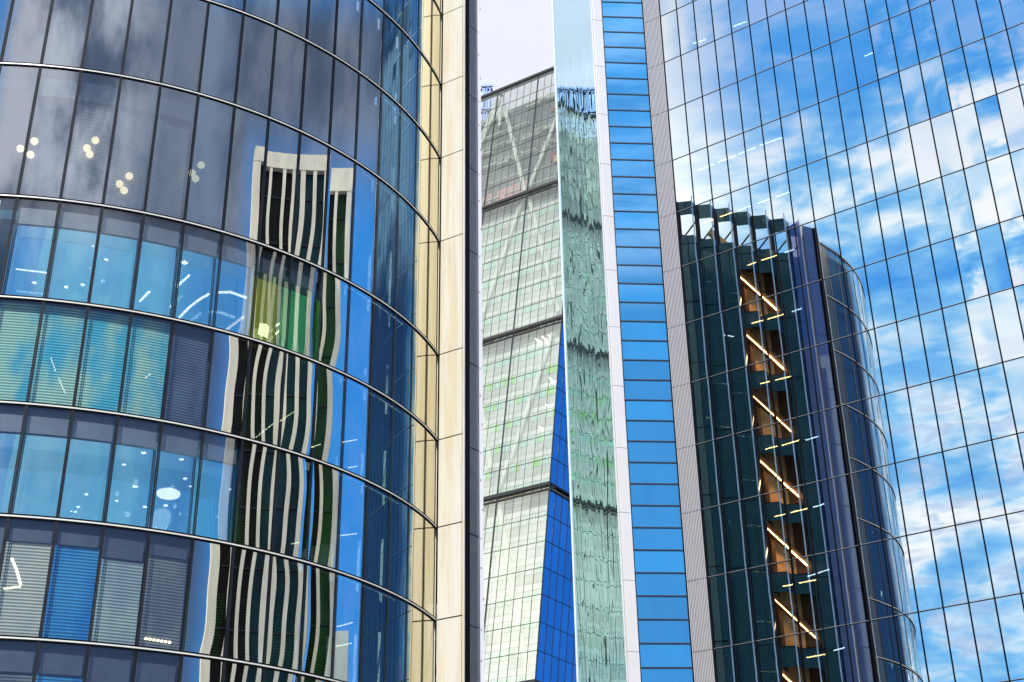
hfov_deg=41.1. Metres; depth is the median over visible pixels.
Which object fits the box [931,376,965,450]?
window
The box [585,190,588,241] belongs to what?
side window
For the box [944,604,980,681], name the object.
window
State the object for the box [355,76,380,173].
window
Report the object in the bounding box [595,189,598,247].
side window
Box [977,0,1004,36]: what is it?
window
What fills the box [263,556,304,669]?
window
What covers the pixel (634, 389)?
strip window
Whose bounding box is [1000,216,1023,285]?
window
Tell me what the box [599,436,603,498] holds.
side window
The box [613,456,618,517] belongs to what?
side window
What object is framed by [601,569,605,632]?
side window
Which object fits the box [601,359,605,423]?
side window
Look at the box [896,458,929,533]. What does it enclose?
window
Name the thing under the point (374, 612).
window
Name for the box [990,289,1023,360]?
window
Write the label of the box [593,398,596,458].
side window
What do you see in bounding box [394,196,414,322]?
window
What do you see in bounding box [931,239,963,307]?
window
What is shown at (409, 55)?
window
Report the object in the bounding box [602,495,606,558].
side window
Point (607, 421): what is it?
side window
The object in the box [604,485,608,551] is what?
side window
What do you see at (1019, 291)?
window
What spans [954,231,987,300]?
window
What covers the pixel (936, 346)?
window
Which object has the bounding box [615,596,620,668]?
side window
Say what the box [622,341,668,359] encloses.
strip window
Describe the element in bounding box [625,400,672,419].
strip window
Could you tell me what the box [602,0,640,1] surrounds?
strip window
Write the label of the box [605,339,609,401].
side window
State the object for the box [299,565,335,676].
window
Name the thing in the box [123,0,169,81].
window
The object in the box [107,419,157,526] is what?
window
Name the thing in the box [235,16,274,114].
window
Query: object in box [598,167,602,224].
side window
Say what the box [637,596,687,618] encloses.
strip window
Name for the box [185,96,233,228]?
window
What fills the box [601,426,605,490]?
side window
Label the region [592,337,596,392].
side window
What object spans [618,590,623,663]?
side window
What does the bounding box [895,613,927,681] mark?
window
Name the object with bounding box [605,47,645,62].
strip window
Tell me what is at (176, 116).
window
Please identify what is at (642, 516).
strip window
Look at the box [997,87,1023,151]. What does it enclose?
window
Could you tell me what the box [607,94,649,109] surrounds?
strip window
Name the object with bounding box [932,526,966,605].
window
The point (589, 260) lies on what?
side window
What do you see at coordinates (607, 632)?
side window
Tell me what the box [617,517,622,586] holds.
side window
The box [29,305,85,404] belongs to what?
window
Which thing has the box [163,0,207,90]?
window
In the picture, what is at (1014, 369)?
window
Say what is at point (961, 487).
window
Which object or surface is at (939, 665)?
window
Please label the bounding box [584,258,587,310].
side window
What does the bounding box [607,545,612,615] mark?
side window
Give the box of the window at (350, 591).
[331,575,362,681]
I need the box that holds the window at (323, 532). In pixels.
[305,462,339,567]
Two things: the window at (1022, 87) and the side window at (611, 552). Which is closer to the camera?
the window at (1022, 87)
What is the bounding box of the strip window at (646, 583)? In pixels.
[635,573,685,594]
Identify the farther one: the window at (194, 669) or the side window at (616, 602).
the side window at (616, 602)
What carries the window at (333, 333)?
in the curved glass tower at (232, 448)
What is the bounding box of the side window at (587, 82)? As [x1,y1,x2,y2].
[586,62,589,112]
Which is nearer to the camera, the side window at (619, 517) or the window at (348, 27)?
the window at (348, 27)
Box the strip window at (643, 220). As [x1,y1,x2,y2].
[614,211,658,228]
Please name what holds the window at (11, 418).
in the curved glass tower at (232, 448)
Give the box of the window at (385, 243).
[373,181,397,307]
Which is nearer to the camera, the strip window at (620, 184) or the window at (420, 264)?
the window at (420, 264)
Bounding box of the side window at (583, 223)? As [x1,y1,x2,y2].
[582,210,585,263]
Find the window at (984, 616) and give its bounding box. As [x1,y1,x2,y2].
[970,599,1007,681]
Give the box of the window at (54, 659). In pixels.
[36,644,84,681]
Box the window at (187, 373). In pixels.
[163,324,209,425]
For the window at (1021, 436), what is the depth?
69.91 m
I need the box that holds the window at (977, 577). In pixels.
[956,521,992,601]
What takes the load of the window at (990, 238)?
in the mirror glass tower at (792, 258)
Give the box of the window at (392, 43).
[381,15,401,102]
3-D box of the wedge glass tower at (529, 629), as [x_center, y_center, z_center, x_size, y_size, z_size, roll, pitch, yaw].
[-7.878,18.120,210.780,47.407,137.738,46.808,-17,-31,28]
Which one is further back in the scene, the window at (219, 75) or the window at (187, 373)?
the window at (219, 75)
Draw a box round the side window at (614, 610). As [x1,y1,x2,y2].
[613,604,618,675]
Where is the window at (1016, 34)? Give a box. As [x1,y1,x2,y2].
[1007,23,1023,84]
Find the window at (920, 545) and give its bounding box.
[907,531,941,610]
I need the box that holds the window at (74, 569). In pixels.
[42,524,99,639]
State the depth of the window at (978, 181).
76.47 m
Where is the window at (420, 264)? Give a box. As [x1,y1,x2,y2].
[412,212,427,336]
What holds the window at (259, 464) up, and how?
in the curved glass tower at (232, 448)
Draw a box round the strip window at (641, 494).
[630,484,679,504]
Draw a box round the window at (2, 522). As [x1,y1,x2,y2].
[0,520,5,554]
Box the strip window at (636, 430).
[627,421,674,440]
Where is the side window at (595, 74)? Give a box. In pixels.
[593,74,597,121]
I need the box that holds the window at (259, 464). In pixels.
[233,441,277,549]
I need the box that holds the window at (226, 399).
[202,332,249,435]
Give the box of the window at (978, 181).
[965,162,997,228]
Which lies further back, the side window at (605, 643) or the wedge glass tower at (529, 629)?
the wedge glass tower at (529, 629)
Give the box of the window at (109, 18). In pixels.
[83,0,130,73]
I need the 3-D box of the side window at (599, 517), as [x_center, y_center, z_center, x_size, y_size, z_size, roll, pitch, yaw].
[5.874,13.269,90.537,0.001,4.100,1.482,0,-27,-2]
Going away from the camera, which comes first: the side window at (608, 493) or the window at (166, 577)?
the window at (166, 577)
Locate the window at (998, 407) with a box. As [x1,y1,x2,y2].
[979,363,1015,438]
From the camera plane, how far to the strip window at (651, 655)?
76.30 m
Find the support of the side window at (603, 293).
in the mirror glass tower at (792, 258)
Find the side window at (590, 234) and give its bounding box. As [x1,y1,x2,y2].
[589,226,592,279]
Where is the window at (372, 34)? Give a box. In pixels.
[359,0,382,85]
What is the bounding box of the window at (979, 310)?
[966,296,1001,367]
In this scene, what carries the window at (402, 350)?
in the curved glass tower at (232, 448)
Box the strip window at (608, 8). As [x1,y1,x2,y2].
[602,2,642,16]
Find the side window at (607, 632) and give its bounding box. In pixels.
[606,625,610,681]
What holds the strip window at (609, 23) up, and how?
in the mirror glass tower at (792, 258)
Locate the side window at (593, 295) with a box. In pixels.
[592,274,595,331]
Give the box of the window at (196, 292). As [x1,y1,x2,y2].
[174,227,217,325]
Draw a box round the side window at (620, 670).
[619,666,621,681]
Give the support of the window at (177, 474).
in the curved glass tower at (232, 448)
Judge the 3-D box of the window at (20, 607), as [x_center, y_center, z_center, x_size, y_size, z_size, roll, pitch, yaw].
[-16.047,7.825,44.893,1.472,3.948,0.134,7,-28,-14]
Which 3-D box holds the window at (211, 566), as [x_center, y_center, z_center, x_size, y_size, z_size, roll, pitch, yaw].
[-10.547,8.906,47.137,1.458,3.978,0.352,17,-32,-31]
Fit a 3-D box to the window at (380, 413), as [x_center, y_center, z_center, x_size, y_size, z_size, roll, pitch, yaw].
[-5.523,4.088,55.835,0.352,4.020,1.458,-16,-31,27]
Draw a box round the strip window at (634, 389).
[624,380,671,399]
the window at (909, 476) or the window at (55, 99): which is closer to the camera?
the window at (55, 99)
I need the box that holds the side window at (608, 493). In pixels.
[606,475,611,544]
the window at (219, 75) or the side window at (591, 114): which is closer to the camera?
the window at (219, 75)
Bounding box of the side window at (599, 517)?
[598,510,602,571]
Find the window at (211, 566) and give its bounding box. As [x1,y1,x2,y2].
[183,540,232,655]
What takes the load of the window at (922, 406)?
in the mirror glass tower at (792, 258)
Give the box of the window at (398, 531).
[387,495,407,597]
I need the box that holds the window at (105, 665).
[86,648,131,681]
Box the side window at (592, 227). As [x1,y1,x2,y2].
[591,213,594,271]
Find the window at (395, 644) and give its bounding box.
[384,594,405,681]
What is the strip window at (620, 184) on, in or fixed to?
in the mirror glass tower at (792, 258)
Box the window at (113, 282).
[90,211,140,308]
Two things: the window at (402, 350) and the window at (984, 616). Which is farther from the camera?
the window at (984, 616)
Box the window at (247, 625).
[225,548,269,662]
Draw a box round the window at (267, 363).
[243,342,283,444]
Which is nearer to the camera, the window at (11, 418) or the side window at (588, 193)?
the window at (11, 418)
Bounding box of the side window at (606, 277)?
[604,277,608,333]
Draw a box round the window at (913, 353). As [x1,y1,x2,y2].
[897,316,928,386]
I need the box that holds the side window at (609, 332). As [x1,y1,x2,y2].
[607,332,611,392]
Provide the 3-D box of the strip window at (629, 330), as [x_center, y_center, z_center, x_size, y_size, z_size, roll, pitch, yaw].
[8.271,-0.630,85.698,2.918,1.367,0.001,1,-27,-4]
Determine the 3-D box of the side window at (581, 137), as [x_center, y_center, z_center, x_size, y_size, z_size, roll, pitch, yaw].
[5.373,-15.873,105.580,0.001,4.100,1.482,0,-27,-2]
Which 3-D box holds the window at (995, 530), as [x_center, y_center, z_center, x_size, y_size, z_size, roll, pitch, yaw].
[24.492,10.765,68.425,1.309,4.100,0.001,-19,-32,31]
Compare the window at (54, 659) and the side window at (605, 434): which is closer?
the window at (54, 659)
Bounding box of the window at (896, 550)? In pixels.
[884,536,916,614]
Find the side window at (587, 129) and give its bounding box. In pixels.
[586,121,589,171]
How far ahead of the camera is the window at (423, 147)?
65.01 m
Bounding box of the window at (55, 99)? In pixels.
[19,68,78,197]
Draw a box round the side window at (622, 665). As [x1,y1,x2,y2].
[621,659,624,681]
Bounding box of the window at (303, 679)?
[298,676,325,681]
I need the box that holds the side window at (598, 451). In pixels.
[597,445,601,505]
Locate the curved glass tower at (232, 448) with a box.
[0,0,483,681]
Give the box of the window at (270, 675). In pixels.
[262,669,298,681]
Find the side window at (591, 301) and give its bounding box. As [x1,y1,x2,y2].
[590,284,593,342]
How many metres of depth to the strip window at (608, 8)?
97.61 m
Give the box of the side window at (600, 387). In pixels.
[599,368,602,432]
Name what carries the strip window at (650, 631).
in the mirror glass tower at (792, 258)
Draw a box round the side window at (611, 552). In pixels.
[610,538,614,606]
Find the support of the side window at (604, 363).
in the mirror glass tower at (792, 258)
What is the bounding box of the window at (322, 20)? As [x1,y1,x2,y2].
[306,0,336,53]
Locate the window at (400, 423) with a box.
[389,404,409,501]
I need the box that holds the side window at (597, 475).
[596,453,599,513]
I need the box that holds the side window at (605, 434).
[603,415,608,482]
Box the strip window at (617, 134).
[609,127,651,142]
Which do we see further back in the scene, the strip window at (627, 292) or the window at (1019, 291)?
the strip window at (627, 292)
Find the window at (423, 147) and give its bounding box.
[414,128,429,221]
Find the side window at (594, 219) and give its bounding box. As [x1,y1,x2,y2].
[593,200,596,259]
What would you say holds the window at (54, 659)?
in the curved glass tower at (232, 448)
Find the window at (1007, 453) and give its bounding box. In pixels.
[993,435,1023,512]
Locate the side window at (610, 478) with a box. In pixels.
[609,467,613,534]
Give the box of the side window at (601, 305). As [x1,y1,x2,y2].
[600,294,604,354]
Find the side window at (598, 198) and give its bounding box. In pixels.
[596,179,600,236]
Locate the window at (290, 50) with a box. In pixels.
[269,29,305,128]
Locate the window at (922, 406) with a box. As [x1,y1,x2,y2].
[908,383,940,455]
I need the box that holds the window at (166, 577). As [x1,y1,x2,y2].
[137,535,187,649]
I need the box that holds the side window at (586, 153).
[585,132,588,182]
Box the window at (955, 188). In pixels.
[942,170,974,236]
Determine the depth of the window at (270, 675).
47.64 m
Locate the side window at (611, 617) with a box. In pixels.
[610,610,615,680]
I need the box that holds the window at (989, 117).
[975,95,1008,159]
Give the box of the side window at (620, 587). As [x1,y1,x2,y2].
[620,587,626,656]
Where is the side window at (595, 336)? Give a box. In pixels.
[594,326,598,382]
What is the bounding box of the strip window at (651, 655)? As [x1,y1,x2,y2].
[640,644,691,666]
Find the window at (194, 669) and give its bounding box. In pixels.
[180,656,222,681]
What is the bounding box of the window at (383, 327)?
[370,299,393,397]
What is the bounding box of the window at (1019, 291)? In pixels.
[1014,285,1023,332]
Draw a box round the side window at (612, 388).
[610,388,615,455]
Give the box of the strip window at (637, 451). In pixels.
[628,442,675,461]
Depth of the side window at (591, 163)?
96.50 m
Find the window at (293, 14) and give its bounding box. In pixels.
[277,0,308,37]
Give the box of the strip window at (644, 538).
[633,528,682,548]
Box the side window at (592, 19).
[591,19,594,75]
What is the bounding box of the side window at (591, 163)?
[590,155,594,206]
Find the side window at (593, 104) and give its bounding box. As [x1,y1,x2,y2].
[591,84,595,134]
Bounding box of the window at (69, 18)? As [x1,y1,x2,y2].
[43,0,90,66]
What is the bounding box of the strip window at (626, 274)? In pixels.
[617,265,662,282]
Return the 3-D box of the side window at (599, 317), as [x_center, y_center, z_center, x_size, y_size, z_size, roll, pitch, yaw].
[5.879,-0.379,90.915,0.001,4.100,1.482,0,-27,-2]
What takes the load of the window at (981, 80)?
in the mirror glass tower at (792, 258)
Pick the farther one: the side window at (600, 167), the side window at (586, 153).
the side window at (586, 153)
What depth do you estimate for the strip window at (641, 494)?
80.69 m
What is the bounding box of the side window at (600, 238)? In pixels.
[599,231,603,288]
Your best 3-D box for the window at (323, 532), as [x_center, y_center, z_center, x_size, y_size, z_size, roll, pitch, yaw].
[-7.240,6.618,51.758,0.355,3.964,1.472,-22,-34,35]
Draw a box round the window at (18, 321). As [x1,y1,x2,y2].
[0,302,40,400]
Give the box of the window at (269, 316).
[249,248,286,346]
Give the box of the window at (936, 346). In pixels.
[920,310,952,380]
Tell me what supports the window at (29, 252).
in the curved glass tower at (232, 448)
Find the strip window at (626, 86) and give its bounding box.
[606,78,647,93]
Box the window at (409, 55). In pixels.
[400,34,417,119]
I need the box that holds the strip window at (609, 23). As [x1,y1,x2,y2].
[603,17,643,31]
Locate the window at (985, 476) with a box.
[968,441,1004,518]
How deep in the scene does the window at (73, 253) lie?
50.49 m
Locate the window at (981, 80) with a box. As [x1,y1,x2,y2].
[963,39,995,100]
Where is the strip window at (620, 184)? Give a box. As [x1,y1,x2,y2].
[612,177,655,193]
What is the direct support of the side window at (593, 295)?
in the mirror glass tower at (792, 258)
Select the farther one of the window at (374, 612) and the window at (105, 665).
the window at (374, 612)
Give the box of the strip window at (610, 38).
[604,32,644,46]
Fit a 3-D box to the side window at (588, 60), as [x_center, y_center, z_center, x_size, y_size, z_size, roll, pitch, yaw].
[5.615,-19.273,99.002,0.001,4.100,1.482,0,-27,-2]
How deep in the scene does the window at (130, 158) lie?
53.10 m
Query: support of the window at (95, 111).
in the curved glass tower at (232, 448)
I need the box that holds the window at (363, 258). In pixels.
[349,165,377,293]
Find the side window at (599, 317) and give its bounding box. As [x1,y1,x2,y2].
[598,305,602,365]
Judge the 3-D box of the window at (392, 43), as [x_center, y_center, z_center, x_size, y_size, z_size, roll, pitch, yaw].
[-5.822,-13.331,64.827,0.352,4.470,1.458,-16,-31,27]
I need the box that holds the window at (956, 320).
[943,302,976,373]
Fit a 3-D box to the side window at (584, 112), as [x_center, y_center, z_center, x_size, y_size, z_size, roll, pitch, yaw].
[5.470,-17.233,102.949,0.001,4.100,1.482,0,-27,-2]
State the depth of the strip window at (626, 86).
94.47 m
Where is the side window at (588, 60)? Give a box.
[587,51,590,100]
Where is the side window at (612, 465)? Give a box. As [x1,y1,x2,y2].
[611,460,616,527]
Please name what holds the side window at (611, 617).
in the mirror glass tower at (792, 258)
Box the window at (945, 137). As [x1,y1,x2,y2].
[931,112,962,175]
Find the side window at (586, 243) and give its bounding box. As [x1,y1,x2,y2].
[584,200,587,250]
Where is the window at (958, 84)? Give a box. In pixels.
[942,47,972,109]
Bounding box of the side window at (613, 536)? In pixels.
[612,531,617,600]
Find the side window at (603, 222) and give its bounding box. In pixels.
[601,222,605,277]
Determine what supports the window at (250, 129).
in the curved glass tower at (232, 448)
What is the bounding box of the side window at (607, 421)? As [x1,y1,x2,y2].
[606,407,610,471]
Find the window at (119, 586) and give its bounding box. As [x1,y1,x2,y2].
[91,529,144,644]
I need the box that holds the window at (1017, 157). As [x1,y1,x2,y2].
[1011,149,1023,211]
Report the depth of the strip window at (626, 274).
87.59 m
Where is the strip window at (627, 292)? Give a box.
[618,284,663,301]
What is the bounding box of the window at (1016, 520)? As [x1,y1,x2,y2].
[1007,511,1023,591]
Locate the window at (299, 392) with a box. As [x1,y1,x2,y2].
[278,353,315,455]
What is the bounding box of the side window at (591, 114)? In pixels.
[590,93,593,147]
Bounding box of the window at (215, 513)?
[191,434,236,540]
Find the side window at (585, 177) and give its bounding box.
[583,143,586,195]
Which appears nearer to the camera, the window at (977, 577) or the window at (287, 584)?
the window at (287, 584)
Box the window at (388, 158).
[377,93,399,189]
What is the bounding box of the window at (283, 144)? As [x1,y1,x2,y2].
[259,120,298,252]
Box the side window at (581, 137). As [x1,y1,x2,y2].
[580,114,582,158]
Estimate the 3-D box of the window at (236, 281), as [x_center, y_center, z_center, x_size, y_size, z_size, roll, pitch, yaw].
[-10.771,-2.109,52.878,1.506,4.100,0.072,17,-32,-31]
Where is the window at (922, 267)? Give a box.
[909,246,940,313]
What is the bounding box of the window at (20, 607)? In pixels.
[0,521,53,636]
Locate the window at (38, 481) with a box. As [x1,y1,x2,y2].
[11,409,69,516]
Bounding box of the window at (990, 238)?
[977,224,1011,292]
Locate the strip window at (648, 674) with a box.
[641,668,692,681]
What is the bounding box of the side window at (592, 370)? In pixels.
[591,347,594,402]
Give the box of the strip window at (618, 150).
[610,143,652,159]
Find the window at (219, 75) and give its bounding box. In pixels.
[201,3,242,102]
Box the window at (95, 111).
[62,72,119,211]
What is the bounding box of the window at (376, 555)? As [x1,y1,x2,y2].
[363,485,388,587]
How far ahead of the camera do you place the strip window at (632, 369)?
84.46 m
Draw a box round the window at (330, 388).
[311,365,344,466]
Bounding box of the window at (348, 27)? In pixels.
[334,0,361,69]
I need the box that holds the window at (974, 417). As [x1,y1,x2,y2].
[955,370,990,444]
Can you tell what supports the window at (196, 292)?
in the curved glass tower at (232, 448)
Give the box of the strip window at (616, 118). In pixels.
[608,110,650,126]
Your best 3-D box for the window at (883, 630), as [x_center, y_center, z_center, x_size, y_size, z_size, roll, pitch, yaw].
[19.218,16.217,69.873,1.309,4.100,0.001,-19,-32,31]
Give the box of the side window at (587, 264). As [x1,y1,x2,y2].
[586,245,589,300]
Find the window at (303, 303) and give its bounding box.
[283,260,316,357]
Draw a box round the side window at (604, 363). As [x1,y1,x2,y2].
[603,349,607,413]
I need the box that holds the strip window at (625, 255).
[616,247,660,264]
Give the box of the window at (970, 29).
[953,0,982,44]
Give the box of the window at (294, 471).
[271,451,310,558]
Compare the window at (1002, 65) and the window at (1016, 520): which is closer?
the window at (1016, 520)
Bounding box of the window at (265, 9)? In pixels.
[244,0,277,23]
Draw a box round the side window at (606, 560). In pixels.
[605,555,609,621]
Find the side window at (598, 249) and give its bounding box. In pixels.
[597,242,601,298]
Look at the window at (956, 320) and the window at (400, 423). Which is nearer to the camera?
the window at (400, 423)
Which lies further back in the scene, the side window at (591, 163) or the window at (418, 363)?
the side window at (591, 163)
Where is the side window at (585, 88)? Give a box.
[584,74,587,127]
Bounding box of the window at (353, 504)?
[336,473,366,577]
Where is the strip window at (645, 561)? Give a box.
[634,550,684,571]
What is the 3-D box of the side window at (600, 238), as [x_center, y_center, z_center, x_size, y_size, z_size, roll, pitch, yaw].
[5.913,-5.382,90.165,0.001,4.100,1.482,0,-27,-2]
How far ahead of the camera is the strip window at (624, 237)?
88.83 m
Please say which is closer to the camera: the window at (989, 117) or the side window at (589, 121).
the window at (989, 117)
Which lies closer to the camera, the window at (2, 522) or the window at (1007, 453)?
the window at (2, 522)
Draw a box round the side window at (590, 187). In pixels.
[589,167,592,218]
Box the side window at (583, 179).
[582,158,584,202]
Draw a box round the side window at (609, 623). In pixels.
[608,619,613,681]
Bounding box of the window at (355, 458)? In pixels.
[341,378,369,477]
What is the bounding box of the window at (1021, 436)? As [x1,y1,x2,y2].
[1018,433,1023,461]
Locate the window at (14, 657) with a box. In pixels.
[0,642,35,681]
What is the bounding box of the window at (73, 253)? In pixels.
[46,205,99,301]
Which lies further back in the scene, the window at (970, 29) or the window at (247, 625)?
the window at (970, 29)
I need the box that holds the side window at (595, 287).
[593,266,597,320]
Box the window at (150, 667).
[135,652,176,681]
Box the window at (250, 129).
[223,108,267,240]
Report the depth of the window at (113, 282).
50.93 m
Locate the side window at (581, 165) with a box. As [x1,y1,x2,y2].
[580,165,583,216]
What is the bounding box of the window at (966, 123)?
[953,103,985,167]
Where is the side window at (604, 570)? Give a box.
[603,562,607,626]
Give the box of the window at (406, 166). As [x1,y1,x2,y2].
[397,110,415,206]
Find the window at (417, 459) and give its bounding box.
[409,417,424,512]
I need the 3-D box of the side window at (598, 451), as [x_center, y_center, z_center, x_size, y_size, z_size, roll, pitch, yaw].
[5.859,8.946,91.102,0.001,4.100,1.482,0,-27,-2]
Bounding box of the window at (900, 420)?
[885,389,917,461]
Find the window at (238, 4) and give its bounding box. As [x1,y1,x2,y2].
[214,0,243,9]
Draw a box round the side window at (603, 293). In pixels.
[602,283,606,343]
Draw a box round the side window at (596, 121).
[596,121,599,174]
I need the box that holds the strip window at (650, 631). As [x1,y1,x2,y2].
[638,620,689,642]
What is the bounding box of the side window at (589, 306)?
[588,295,591,351]
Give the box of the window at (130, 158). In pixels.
[105,79,158,209]
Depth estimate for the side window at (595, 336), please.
93.44 m
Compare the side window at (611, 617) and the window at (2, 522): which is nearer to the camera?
the window at (2, 522)
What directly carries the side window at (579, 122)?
in the mirror glass tower at (792, 258)
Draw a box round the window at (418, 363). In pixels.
[410,330,426,422]
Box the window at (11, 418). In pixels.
[0,407,23,512]
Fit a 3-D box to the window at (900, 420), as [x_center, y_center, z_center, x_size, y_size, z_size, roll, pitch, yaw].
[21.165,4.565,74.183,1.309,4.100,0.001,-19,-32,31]
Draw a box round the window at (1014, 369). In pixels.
[1004,357,1023,431]
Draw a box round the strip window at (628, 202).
[613,194,656,210]
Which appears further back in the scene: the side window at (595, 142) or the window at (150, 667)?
the side window at (595, 142)
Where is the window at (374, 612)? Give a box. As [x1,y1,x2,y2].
[360,584,386,681]
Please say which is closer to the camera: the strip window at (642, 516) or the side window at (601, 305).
the strip window at (642, 516)
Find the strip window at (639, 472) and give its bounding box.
[629,463,677,482]
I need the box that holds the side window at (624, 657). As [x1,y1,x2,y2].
[624,657,627,681]
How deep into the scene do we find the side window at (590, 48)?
97.38 m
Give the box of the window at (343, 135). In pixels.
[329,59,358,158]
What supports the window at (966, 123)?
in the mirror glass tower at (792, 258)
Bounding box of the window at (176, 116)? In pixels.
[146,87,196,218]
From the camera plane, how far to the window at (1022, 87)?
77.43 m
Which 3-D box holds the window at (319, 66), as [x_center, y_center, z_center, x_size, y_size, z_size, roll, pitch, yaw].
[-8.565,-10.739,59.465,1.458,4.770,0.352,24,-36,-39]
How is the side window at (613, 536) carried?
in the mirror glass tower at (792, 258)
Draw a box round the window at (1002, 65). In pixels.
[985,30,1017,92]
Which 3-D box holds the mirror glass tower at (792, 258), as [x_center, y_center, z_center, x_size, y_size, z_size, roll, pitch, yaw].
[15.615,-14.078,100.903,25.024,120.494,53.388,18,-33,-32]
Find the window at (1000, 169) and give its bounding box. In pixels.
[987,154,1021,221]
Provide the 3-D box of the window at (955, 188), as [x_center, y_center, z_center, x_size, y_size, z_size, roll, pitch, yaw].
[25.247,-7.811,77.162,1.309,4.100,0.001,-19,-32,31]
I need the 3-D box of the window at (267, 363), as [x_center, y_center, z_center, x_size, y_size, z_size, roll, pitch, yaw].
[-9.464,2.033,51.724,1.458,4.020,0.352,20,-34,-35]
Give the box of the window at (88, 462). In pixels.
[59,413,114,520]
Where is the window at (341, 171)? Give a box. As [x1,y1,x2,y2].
[322,149,353,279]
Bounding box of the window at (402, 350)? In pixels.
[392,314,411,409]
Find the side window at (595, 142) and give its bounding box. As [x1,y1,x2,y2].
[594,128,597,186]
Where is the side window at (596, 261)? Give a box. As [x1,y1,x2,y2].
[595,254,599,309]
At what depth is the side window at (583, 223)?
102.80 m
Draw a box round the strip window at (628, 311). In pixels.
[620,303,665,320]
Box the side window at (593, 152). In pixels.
[592,141,595,198]
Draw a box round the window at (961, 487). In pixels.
[943,447,978,523]
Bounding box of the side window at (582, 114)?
[581,98,584,149]
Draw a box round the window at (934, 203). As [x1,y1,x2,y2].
[920,178,951,243]
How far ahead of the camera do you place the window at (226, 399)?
50.74 m
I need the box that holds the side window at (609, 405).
[608,398,612,463]
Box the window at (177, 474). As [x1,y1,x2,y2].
[151,426,198,533]
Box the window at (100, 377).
[75,310,128,410]
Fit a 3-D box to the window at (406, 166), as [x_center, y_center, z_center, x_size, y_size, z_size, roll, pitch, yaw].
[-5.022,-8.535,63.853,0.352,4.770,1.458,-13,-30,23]
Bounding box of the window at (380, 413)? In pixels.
[367,391,391,489]
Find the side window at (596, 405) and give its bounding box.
[595,388,598,449]
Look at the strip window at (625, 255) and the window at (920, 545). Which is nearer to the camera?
the window at (920, 545)
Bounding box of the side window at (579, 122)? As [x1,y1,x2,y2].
[578,122,581,171]
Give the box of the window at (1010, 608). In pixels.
[996,594,1023,679]
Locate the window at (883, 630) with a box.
[871,617,901,681]
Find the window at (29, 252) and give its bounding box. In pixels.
[2,202,57,296]
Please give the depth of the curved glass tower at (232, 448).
53.05 m
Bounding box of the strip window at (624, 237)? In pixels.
[615,229,659,246]
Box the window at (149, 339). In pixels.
[119,317,170,417]
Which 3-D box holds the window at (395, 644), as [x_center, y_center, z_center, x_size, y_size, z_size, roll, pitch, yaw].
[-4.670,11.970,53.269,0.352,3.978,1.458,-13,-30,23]
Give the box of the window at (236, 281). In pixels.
[212,237,253,335]
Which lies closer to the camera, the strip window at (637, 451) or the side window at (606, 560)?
the strip window at (637, 451)
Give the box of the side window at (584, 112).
[583,90,585,134]
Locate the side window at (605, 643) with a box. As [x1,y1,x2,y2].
[604,630,607,681]
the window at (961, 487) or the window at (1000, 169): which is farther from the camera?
the window at (1000, 169)
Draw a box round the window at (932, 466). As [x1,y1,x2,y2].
[920,452,953,528]
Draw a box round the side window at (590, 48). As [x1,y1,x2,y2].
[589,35,592,90]
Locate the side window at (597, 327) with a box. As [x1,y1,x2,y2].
[596,316,600,374]
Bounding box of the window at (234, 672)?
[223,662,262,681]
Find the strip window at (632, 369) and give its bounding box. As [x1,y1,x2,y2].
[623,360,669,379]
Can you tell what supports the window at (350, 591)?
in the curved glass tower at (232, 448)
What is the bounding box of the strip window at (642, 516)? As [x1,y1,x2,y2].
[632,506,680,526]
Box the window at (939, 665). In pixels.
[919,608,953,681]
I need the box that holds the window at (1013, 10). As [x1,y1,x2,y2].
[1001,0,1023,27]
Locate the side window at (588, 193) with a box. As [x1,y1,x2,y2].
[587,176,590,231]
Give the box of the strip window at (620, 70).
[606,63,646,77]
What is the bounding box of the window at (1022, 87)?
[1020,85,1023,98]
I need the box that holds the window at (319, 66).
[300,44,332,142]
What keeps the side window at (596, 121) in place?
in the mirror glass tower at (792, 258)
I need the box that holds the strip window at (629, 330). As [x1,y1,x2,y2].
[621,322,666,339]
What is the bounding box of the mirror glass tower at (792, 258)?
[552,0,1023,681]
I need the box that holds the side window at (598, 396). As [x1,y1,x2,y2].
[597,378,600,441]
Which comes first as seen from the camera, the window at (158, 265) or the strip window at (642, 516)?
the window at (158, 265)
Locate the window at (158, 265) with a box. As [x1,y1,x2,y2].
[133,218,179,316]
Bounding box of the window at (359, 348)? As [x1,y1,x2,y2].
[345,286,372,383]
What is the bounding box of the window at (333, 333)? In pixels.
[314,272,348,371]
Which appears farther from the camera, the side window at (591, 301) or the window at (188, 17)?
the side window at (591, 301)
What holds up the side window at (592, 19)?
in the mirror glass tower at (792, 258)
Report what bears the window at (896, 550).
in the mirror glass tower at (792, 258)
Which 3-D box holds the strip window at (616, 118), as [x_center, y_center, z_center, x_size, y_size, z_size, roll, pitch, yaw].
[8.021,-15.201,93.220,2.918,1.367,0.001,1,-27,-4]
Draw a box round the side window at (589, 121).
[588,106,591,161]
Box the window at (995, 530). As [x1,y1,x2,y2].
[981,515,1019,596]
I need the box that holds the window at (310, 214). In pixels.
[291,134,327,265]
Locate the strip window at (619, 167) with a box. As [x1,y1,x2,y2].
[611,160,654,176]
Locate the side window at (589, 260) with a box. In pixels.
[588,238,591,288]

